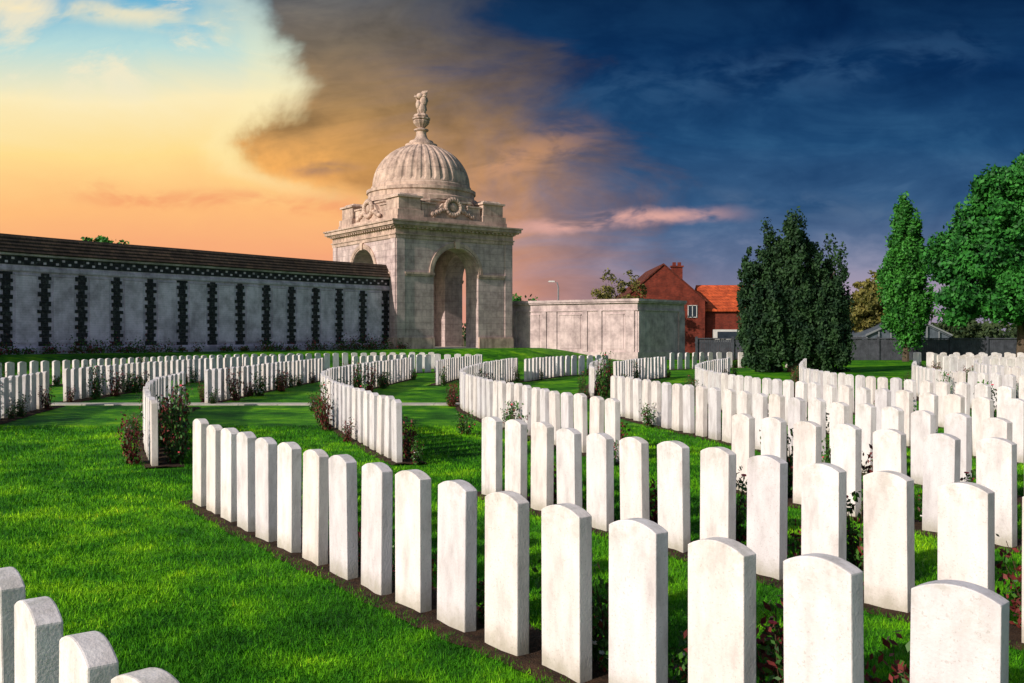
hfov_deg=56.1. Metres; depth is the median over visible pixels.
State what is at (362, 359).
headstone
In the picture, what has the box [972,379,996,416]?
rose bush
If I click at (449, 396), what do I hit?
rose bush
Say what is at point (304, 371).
headstone
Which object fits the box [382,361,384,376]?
headstone
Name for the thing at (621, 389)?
headstone
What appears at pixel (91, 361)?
headstone
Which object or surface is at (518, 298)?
birch tree
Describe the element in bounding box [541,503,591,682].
headstone
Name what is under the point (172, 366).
headstone
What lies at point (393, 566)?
rose bush
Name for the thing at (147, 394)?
headstone
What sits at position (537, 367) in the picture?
headstone
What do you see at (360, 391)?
headstone
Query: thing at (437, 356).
headstone
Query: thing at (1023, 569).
headstone
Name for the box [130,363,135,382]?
headstone
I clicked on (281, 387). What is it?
rose bush
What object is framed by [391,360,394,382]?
headstone
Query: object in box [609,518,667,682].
headstone
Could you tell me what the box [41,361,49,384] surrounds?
headstone
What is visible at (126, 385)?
rose bush
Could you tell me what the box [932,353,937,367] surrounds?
headstone
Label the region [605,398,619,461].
headstone
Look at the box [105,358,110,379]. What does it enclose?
headstone
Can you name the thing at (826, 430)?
rose bush
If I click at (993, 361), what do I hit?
headstone
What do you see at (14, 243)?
tiled coping
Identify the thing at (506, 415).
rose bush
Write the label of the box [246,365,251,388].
headstone
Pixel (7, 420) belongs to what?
flower bed soil
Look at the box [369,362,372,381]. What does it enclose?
headstone
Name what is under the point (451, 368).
headstone
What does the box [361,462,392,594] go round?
headstone
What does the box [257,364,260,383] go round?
headstone
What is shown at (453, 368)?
headstone
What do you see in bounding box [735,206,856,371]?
yew tree
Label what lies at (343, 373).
headstone
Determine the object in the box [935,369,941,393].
headstone
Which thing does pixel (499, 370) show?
headstone
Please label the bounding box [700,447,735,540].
headstone
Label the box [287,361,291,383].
headstone
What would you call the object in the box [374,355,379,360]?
headstone
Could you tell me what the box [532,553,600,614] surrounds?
rose bush
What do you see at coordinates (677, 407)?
headstone
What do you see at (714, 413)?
headstone
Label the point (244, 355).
headstone
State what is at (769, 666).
rose bush
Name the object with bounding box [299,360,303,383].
headstone
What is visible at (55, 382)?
rose bush
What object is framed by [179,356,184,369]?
headstone
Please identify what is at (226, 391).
headstone
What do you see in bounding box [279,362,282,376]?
headstone
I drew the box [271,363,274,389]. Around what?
headstone
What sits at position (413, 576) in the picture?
headstone
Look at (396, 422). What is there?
headstone
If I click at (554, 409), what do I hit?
headstone
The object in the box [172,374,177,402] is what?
headstone
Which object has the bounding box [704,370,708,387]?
headstone
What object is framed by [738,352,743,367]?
headstone
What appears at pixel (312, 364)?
headstone
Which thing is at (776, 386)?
headstone
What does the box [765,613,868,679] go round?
rose bush
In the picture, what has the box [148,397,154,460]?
headstone
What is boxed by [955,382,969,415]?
headstone
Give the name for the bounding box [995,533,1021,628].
rose bush
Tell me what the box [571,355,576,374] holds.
headstone
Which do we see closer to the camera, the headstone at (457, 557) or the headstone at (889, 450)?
the headstone at (457, 557)
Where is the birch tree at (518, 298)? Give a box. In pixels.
[512,293,537,300]
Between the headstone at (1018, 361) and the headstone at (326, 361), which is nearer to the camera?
the headstone at (1018, 361)
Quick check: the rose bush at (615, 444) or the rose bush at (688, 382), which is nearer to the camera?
the rose bush at (615, 444)
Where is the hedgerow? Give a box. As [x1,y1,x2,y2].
[931,318,1016,343]
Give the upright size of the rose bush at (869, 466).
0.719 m
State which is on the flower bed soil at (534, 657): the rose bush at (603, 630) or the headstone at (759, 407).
the rose bush at (603, 630)
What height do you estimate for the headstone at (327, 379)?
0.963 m
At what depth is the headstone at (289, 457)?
7.03 m
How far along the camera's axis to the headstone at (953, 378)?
21.94 m
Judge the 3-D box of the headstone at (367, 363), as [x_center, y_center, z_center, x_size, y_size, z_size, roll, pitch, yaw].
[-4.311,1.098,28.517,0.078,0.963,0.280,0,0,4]
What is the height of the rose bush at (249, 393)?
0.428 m
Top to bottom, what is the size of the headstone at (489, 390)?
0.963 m
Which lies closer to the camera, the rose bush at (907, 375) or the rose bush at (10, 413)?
the rose bush at (10, 413)
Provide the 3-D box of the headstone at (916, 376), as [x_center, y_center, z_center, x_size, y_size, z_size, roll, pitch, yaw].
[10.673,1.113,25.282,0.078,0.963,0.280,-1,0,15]
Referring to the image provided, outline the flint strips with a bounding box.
[0,271,388,345]
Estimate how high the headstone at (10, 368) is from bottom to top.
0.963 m
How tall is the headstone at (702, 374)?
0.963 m
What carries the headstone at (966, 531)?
on the flower bed soil at (1015, 634)
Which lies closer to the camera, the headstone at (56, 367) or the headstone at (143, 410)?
the headstone at (143, 410)
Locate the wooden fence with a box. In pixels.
[695,337,1016,359]
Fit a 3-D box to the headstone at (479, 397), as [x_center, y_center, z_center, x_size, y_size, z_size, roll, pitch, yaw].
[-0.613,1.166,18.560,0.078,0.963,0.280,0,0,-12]
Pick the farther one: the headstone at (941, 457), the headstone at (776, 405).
the headstone at (776, 405)
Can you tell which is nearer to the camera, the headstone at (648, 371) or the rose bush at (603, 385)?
the rose bush at (603, 385)
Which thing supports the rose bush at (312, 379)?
on the ground at (284, 417)
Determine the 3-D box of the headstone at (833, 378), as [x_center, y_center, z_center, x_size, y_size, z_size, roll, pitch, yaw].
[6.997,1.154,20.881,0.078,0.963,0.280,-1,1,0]
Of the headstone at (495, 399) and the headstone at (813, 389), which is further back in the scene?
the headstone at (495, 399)
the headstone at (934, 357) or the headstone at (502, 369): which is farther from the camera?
the headstone at (934, 357)
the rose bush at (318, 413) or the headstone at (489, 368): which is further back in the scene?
the headstone at (489, 368)
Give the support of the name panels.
attached to the memorial wall at (75, 272)
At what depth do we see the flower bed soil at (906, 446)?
13.68 m
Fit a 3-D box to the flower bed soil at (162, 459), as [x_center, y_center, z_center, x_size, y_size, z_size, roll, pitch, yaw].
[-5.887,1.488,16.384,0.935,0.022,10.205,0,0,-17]
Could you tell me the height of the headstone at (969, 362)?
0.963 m
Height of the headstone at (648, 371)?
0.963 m
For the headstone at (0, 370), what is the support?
on the ground at (284, 417)
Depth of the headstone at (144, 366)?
28.88 m
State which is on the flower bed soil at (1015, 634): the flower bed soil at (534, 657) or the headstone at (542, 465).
the headstone at (542, 465)
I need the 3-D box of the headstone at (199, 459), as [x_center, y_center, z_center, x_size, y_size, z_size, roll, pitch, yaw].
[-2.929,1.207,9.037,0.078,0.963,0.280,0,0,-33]
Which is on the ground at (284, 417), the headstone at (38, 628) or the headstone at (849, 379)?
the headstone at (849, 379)
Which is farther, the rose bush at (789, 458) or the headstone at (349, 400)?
the headstone at (349, 400)
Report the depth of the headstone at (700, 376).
23.13 m
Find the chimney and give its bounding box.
[670,262,683,278]
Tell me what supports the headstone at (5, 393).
on the ground at (284, 417)
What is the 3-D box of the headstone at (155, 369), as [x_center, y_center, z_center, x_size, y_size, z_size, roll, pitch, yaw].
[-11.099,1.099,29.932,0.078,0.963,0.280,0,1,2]
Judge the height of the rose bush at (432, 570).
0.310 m
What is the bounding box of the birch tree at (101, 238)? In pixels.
[80,235,128,243]
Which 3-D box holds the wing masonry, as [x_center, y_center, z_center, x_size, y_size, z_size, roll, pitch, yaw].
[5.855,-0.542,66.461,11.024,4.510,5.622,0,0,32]
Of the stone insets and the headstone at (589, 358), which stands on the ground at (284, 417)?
the headstone at (589, 358)
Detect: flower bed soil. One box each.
[0,406,64,424]
[61,381,203,401]
[135,407,200,468]
[178,499,677,682]
[198,380,320,402]
[328,379,426,464]
[426,378,459,385]
[455,379,619,462]
[477,489,1023,649]
[516,374,586,381]
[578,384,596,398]
[620,417,1022,506]
[694,389,1023,464]
[736,491,1021,553]
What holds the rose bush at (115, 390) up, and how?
on the ground at (284, 417)
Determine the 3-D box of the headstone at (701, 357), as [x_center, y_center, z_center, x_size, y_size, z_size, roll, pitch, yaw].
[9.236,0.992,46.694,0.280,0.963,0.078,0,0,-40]
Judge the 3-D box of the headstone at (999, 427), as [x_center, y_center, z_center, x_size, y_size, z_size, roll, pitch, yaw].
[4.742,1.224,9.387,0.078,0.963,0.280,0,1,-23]
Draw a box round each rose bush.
[5,404,16,418]
[9,392,30,416]
[38,383,55,409]
[50,375,61,385]
[65,385,75,401]
[85,363,105,398]
[105,365,127,395]
[115,411,145,464]
[122,372,132,392]
[122,410,139,439]
[124,412,142,431]
[128,373,144,392]
[136,370,149,389]
[136,392,142,417]
[155,394,173,435]
[158,378,195,455]
[158,395,188,448]
[158,399,167,446]
[160,385,193,443]
[160,429,191,462]
[165,377,192,435]
[188,365,198,382]
[197,381,204,401]
[206,387,220,403]
[223,365,244,400]
[244,380,254,395]
[249,369,269,395]
[271,372,282,389]
[274,365,291,391]
[285,370,295,387]
[294,375,302,385]
[301,505,302,539]
[307,392,316,410]
[308,371,315,382]
[312,381,331,426]
[312,399,318,422]
[316,390,333,430]
[341,416,354,441]
[350,360,365,387]
[350,369,358,387]
[358,526,360,565]
[363,363,377,391]
[376,372,388,388]
[382,373,390,386]
[392,545,394,580]
[402,414,418,458]
[408,436,424,464]
[409,370,417,379]
[431,554,436,592]
[439,365,447,385]
[443,387,458,404]
[446,380,457,406]
[453,411,475,434]
[476,576,484,623]
[500,401,515,430]
[505,401,529,440]
[512,367,521,380]
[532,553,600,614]
[537,370,545,379]
[554,463,556,503]
[576,370,585,392]
[582,490,586,508]
[592,575,608,671]
[592,597,608,662]
[594,351,613,399]
[595,362,612,395]
[605,358,612,378]
[614,440,618,464]
[620,415,630,439]
[632,361,641,378]
[640,399,655,426]
[649,478,657,523]
[668,621,687,682]
[684,374,691,384]
[692,379,702,402]
[731,363,738,375]
[732,357,737,367]
[736,466,746,545]
[743,498,795,554]
[756,584,783,682]
[756,616,783,682]
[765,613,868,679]
[786,428,792,496]
[789,369,798,381]
[791,523,800,555]
[792,367,798,381]
[806,412,829,453]
[821,437,830,463]
[846,491,863,589]
[861,444,872,506]
[864,619,909,682]
[901,369,910,384]
[914,489,922,517]
[931,359,941,368]
[936,371,952,392]
[960,469,975,482]
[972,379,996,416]
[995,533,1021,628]
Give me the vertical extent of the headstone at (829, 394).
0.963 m
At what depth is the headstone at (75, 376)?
23.73 m
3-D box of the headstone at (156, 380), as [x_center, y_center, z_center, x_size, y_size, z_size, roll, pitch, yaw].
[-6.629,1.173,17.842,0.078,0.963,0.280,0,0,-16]
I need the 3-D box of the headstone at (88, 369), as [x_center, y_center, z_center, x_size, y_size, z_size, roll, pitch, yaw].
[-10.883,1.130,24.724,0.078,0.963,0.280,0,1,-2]
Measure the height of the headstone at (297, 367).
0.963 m
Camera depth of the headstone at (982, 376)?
20.63 m
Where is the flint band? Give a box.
[0,254,388,285]
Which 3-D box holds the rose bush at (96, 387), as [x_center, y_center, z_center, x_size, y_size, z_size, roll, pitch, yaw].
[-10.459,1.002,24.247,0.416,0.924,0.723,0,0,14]
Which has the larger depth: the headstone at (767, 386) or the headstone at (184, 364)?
the headstone at (184, 364)
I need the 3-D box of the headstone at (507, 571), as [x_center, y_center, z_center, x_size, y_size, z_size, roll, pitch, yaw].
[-0.027,1.244,4.876,0.078,0.963,0.280,0,0,-37]
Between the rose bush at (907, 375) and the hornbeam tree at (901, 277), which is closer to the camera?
the rose bush at (907, 375)
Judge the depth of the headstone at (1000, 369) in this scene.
25.39 m
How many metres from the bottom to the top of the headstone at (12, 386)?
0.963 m
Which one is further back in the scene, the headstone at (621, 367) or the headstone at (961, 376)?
the headstone at (621, 367)
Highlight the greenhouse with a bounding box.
[851,322,952,353]
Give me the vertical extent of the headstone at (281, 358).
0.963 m
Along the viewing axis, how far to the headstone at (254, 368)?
26.28 m
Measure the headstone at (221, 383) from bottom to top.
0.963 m
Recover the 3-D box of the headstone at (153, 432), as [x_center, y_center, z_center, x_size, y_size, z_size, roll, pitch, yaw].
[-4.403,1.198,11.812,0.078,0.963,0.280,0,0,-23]
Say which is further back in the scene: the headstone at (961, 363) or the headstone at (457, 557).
the headstone at (961, 363)
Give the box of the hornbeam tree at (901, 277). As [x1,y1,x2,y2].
[874,191,938,361]
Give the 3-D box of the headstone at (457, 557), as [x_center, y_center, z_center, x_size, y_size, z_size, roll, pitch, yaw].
[-0.302,1.240,5.244,0.078,0.963,0.280,0,1,-36]
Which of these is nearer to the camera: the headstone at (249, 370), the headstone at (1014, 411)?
the headstone at (1014, 411)
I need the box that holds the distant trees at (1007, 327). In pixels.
[462,294,1016,340]
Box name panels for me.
[14,273,380,342]
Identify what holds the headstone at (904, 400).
on the ground at (284, 417)
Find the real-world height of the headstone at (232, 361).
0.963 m
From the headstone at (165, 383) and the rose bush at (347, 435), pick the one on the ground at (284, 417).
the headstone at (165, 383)
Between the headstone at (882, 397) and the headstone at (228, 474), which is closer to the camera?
the headstone at (228, 474)
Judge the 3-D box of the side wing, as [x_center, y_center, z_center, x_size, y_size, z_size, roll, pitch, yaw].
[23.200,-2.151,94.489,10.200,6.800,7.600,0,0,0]
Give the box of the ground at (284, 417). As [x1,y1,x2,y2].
[0,341,1023,682]
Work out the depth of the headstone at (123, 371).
27.04 m
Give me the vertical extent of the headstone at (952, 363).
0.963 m
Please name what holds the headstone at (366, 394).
on the flower bed soil at (389, 460)
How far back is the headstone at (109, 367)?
26.01 m
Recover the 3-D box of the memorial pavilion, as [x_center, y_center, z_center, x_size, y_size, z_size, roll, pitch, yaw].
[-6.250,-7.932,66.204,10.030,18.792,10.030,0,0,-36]
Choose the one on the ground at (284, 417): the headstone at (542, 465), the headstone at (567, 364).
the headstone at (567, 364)
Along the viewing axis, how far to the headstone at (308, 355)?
44.01 m
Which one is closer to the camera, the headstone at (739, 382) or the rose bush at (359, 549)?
the rose bush at (359, 549)
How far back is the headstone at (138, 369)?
28.38 m
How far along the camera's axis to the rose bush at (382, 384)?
28.92 m
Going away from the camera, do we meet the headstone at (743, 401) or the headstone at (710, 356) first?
the headstone at (743, 401)
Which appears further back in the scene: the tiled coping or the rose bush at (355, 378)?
the tiled coping
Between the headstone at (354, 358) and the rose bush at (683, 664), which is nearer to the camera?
the rose bush at (683, 664)
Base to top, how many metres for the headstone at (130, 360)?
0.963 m
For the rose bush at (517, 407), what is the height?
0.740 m
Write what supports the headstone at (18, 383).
on the ground at (284, 417)
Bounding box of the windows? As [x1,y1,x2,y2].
[688,305,738,339]
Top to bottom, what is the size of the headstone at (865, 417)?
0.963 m
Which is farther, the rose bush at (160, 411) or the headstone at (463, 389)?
the headstone at (463, 389)
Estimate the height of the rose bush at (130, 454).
0.727 m
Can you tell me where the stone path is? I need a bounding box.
[51,403,459,404]
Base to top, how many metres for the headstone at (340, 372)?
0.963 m
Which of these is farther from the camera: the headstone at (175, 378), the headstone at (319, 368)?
the headstone at (319, 368)
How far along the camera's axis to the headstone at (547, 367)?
36.14 m
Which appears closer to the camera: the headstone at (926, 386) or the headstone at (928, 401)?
the headstone at (928, 401)
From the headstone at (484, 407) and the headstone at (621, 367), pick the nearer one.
the headstone at (484, 407)
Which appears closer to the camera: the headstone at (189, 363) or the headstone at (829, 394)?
the headstone at (829, 394)
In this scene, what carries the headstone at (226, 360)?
on the ground at (284, 417)
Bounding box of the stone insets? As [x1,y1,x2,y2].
[0,256,386,284]
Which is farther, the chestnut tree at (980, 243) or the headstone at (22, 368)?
the chestnut tree at (980, 243)
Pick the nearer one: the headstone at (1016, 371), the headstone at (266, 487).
the headstone at (266, 487)
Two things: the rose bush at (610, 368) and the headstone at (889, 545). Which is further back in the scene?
the rose bush at (610, 368)
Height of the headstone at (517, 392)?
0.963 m
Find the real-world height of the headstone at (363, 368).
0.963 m
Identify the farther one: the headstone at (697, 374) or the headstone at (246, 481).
the headstone at (697, 374)
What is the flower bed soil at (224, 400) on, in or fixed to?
on the ground at (284, 417)
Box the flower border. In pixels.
[0,327,410,354]
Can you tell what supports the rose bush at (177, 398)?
on the flower bed soil at (162, 459)
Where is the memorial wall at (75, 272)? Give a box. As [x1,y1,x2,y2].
[0,252,389,354]
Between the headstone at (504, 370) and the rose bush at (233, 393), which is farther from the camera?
the headstone at (504, 370)
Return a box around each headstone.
[0,363,1,378]
[0,379,0,418]
[0,567,25,682]
[1,377,8,417]
[5,362,14,376]
[8,375,15,414]
[14,596,62,682]
[15,375,21,410]
[18,362,26,375]
[22,374,29,411]
[29,373,36,410]
[30,361,37,373]
[36,372,42,408]
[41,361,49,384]
[42,371,48,401]
[52,360,59,384]
[59,631,118,682]
[62,360,69,383]
[63,368,70,401]
[71,368,78,399]
[72,359,79,368]
[79,367,85,398]
[81,359,87,367]
[86,367,92,397]
[89,359,95,366]
[93,366,99,392]
[97,358,103,365]
[100,365,106,395]
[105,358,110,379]
[106,365,112,393]
[111,667,178,682]
[113,358,118,364]
[113,364,118,386]
[119,364,124,391]
[120,358,125,364]
[125,363,130,388]
[128,357,133,363]
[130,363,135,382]
[136,362,141,386]
[142,362,146,384]
[143,389,148,438]
[144,393,150,451]
[146,396,152,456]
[147,361,152,381]
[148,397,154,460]
[149,380,154,396]
[150,400,157,467]
[153,361,158,378]
[153,379,157,400]
[155,377,160,408]
[158,356,163,361]
[159,361,164,376]
[161,377,163,409]
[162,376,167,408]
[165,361,169,375]
[168,375,173,405]
[170,360,175,374]
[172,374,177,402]
[176,360,180,372]
[176,373,181,398]
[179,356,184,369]
[180,371,185,405]
[182,359,186,375]
[187,359,192,381]
[193,359,197,381]
[193,418,208,506]
[198,358,203,380]
[204,358,209,370]
[204,369,211,402]
[206,424,222,513]
[210,358,215,369]
[212,368,217,401]
[217,357,221,368]
[218,368,223,400]
[221,428,238,521]
[223,357,228,367]
[224,368,229,399]
[230,357,235,367]
[230,367,235,397]
[236,366,240,396]
[237,357,241,366]
[237,431,256,531]
[241,366,246,395]
[242,354,247,365]
[244,357,249,365]
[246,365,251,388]
[251,356,255,365]
[251,365,256,392]
[255,437,276,541]
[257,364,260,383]
[258,356,262,363]
[260,354,266,363]
[261,364,265,388]
[265,356,269,363]
[266,363,270,390]
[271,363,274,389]
[272,355,276,362]
[275,362,279,377]
[277,442,301,552]
[279,355,283,361]
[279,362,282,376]
[283,361,287,386]
[285,355,290,361]
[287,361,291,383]
[292,361,295,385]
[295,360,299,379]
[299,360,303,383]
[302,449,328,565]
[303,360,306,382]
[306,353,311,359]
[307,359,310,382]
[310,359,313,376]
[314,358,317,380]
[315,353,320,358]
[318,358,320,380]
[320,358,323,371]
[324,353,329,369]
[326,378,331,416]
[328,379,333,423]
[328,454,357,579]
[331,381,336,425]
[332,367,335,380]
[333,353,338,366]
[334,382,339,427]
[338,366,341,382]
[338,383,343,430]
[341,366,344,382]
[342,353,347,365]
[342,384,347,433]
[344,366,347,383]
[347,365,350,384]
[347,385,353,436]
[351,364,354,384]
[352,356,357,364]
[352,388,357,439]
[357,388,364,442]
[360,356,365,363]
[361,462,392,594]
[362,363,365,387]
[363,391,371,445]
[365,362,368,381]
[367,355,372,361]
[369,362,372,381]
[369,392,378,449]
[372,361,375,387]
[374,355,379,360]
[375,361,378,386]
[376,395,385,453]
[378,361,381,375]
[381,355,386,360]
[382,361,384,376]
[384,396,394,457]
[385,360,388,376]
[388,359,390,383]
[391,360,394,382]
[391,399,401,462]
[393,359,396,382]
[395,469,431,612]
[396,359,399,381]
[400,359,402,380]
[402,358,404,380]
[404,357,407,379]
[408,354,413,372]
[408,358,409,378]
[410,358,412,377]
[416,354,421,372]
[419,352,424,368]
[425,354,430,371]
[428,352,433,368]
[434,354,440,371]
[436,360,439,385]
[437,480,476,631]
[446,358,448,381]
[449,358,450,380]
[451,358,452,379]
[452,357,454,379]
[455,357,457,378]
[457,357,459,377]
[460,371,463,406]
[461,372,465,408]
[462,356,464,368]
[462,373,466,410]
[465,374,470,412]
[469,375,473,413]
[473,376,478,415]
[477,377,482,418]
[482,378,486,418]
[482,416,502,494]
[485,361,488,378]
[485,491,528,655]
[486,379,492,416]
[488,361,490,377]
[491,361,493,378]
[492,380,499,417]
[494,361,495,379]
[495,360,498,379]
[498,360,500,380]
[498,381,505,427]
[501,359,503,380]
[503,359,505,381]
[505,419,526,498]
[506,359,508,381]
[506,382,514,412]
[508,358,510,380]
[511,358,513,380]
[514,383,522,419]
[522,385,531,434]
[524,359,528,380]
[528,359,531,380]
[531,387,540,424]
[531,422,553,510]
[532,358,535,379]
[536,357,538,379]
[539,357,542,376]
[540,388,549,422]
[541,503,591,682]
[542,357,545,377]
[545,357,548,377]
[549,357,551,377]
[549,391,560,444]
[552,356,555,376]
[556,356,559,375]
[556,428,581,507]
[560,356,563,375]
[561,392,572,427]
[565,355,569,375]
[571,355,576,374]
[574,393,587,452]
[579,355,584,374]
[586,433,613,530]
[587,355,592,372]
[589,396,603,433]
[590,366,592,396]
[590,367,594,397]
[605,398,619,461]
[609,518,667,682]
[610,376,617,398]
[613,361,616,375]
[617,361,619,375]
[617,376,624,416]
[619,437,649,519]
[620,361,622,375]
[624,360,627,376]
[625,376,633,418]
[627,360,629,376]
[629,359,632,376]
[633,378,641,420]
[638,358,640,377]
[640,358,643,379]
[642,379,651,422]
[643,358,647,378]
[647,358,649,378]
[650,358,653,378]
[651,381,660,425]
[654,357,656,377]
[657,357,660,377]
[657,440,690,552]
[661,357,663,377]
[661,382,671,428]
[664,357,666,376]
[669,352,674,369]
[672,384,682,430]
[678,353,682,368]
[683,384,694,432]
[685,352,689,368]
[688,537,755,682]
[692,352,696,368]
[695,385,707,436]
[696,367,699,385]
[699,352,703,362]
[699,368,702,385]
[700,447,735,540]
[701,369,705,384]
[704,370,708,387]
[708,352,712,360]
[708,370,712,388]
[708,387,720,439]
[712,372,716,386]
[716,352,721,358]
[716,372,721,389]
[721,373,727,409]
[722,389,735,442]
[727,352,731,367]
[728,374,735,390]
[732,413,754,491]
[736,375,743,413]
[737,391,751,414]
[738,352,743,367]
[744,376,752,415]
[747,455,787,579]
[752,377,760,400]
[752,393,767,449]
[761,417,786,460]
[762,378,771,413]
[769,394,784,419]
[772,379,782,393]
[783,380,793,424]
[783,553,863,682]
[787,397,804,455]
[793,421,821,503]
[795,381,807,420]
[801,463,846,559]
[803,368,805,381]
[806,368,809,401]
[808,382,819,399]
[808,398,825,462]
[809,369,813,382]
[813,369,818,382]
[817,371,823,398]
[823,371,829,385]
[823,385,835,432]
[829,402,848,453]
[830,372,837,401]
[831,424,861,516]
[838,373,845,401]
[839,385,852,423]
[845,374,853,411]
[855,375,864,405]
[855,387,870,404]
[855,403,875,472]
[863,470,914,612]
[866,376,875,404]
[873,429,906,474]
[875,388,890,430]
[877,377,887,388]
[881,406,903,432]
[890,377,901,405]
[896,390,912,445]
[904,379,916,410]
[910,580,1009,682]
[911,410,935,484]
[913,352,918,364]
[915,365,918,395]
[917,366,921,396]
[919,393,937,432]
[920,380,932,393]
[921,367,925,380]
[922,433,960,531]
[925,368,929,380]
[926,352,932,367]
[929,368,935,393]
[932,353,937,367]
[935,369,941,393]
[936,382,949,426]
[937,354,943,369]
[938,482,994,591]
[941,370,948,382]
[943,356,949,370]
[944,394,964,432]
[945,413,971,481]
[949,357,957,370]
[949,371,956,393]
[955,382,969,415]
[957,359,965,371]
[957,371,965,382]
[966,357,973,373]
[968,371,977,407]
[972,397,993,455]
[973,358,981,365]
[975,384,990,397]
[976,437,1016,546]
[977,364,979,380]
[978,373,987,383]
[982,357,989,364]
[982,417,1011,440]
[983,364,987,372]
[987,365,991,384]
[990,358,997,364]
[990,373,1001,409]
[992,365,997,372]
[997,365,1003,385]
[997,386,1014,417]
[999,357,1006,374]
[1004,374,1015,397]
[1004,398,1023,462]
[1005,366,1011,374]
[1006,359,1014,366]
[1012,366,1020,397]
[1015,357,1023,367]
[1019,375,1023,398]
[1021,388,1023,399]
[1022,496,1023,642]
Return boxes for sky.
[0,0,1023,333]
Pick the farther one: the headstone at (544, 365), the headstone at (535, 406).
the headstone at (544, 365)
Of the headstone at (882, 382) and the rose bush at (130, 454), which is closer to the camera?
the rose bush at (130, 454)
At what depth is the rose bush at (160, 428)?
13.72 m
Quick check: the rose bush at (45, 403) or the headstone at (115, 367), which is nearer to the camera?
the rose bush at (45, 403)
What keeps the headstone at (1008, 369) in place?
on the ground at (284, 417)
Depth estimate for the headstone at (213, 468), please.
8.55 m
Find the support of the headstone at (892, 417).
on the ground at (284, 417)
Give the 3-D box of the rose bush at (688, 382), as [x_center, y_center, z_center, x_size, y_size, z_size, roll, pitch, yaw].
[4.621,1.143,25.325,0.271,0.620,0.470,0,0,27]
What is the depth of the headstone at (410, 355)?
41.15 m
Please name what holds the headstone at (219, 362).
on the ground at (284, 417)
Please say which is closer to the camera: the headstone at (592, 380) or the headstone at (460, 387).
the headstone at (460, 387)
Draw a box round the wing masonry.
[512,298,686,359]
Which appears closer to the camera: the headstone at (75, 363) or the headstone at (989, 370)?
the headstone at (989, 370)
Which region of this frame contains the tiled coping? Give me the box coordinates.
[0,233,390,277]
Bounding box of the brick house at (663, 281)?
[617,263,708,352]
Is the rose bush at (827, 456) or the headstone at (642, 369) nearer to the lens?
the rose bush at (827, 456)
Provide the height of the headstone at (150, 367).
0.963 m
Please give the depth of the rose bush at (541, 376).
34.55 m
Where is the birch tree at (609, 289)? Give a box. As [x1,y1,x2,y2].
[591,267,646,298]
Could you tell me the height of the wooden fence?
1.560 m
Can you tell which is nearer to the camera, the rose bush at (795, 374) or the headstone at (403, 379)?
the rose bush at (795, 374)
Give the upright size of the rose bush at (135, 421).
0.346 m
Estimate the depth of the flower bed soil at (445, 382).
32.14 m
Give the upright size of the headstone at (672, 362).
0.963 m
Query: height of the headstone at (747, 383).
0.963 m
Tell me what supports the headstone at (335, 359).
on the ground at (284, 417)
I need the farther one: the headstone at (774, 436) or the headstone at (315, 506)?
the headstone at (774, 436)
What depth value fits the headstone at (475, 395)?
18.96 m
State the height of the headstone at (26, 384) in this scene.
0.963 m
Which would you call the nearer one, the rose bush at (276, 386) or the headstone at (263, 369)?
the headstone at (263, 369)
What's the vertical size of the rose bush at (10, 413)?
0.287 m
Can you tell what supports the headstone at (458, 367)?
on the ground at (284, 417)
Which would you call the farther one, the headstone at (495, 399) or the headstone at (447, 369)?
the headstone at (447, 369)
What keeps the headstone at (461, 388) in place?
on the ground at (284, 417)
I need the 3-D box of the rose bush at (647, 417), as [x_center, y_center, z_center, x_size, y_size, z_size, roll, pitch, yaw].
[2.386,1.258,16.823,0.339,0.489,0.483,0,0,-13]
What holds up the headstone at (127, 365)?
on the ground at (284, 417)
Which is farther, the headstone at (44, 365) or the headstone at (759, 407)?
the headstone at (44, 365)
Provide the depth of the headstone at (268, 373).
27.68 m
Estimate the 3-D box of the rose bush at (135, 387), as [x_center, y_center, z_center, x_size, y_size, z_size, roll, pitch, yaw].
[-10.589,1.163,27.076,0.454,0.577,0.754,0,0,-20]
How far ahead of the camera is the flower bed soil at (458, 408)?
19.30 m
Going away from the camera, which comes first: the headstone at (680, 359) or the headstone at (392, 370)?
the headstone at (392, 370)
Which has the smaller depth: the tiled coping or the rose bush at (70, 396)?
the rose bush at (70, 396)
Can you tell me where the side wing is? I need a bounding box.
[695,285,753,351]
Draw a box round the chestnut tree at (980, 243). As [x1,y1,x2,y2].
[918,151,1023,356]
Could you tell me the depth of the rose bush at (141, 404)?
18.37 m
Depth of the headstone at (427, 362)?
41.74 m
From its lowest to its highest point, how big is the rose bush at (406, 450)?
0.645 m
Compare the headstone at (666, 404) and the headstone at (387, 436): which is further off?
the headstone at (666, 404)
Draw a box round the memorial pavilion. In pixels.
[323,90,522,348]
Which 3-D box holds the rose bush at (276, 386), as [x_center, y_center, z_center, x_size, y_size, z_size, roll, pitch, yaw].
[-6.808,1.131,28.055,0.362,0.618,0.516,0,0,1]
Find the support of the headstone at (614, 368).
on the ground at (284, 417)
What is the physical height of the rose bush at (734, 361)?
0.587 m
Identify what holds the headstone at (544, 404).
on the ground at (284, 417)
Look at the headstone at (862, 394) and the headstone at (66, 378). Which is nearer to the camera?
the headstone at (862, 394)
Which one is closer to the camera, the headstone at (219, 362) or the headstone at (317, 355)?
the headstone at (219, 362)
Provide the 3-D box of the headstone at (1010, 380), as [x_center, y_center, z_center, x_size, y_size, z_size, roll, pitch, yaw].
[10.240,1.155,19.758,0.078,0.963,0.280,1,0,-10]
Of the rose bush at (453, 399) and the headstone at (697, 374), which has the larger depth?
the headstone at (697, 374)
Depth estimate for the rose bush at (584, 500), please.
8.51 m
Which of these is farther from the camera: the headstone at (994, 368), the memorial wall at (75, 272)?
the memorial wall at (75, 272)
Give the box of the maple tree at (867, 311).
[849,270,885,332]

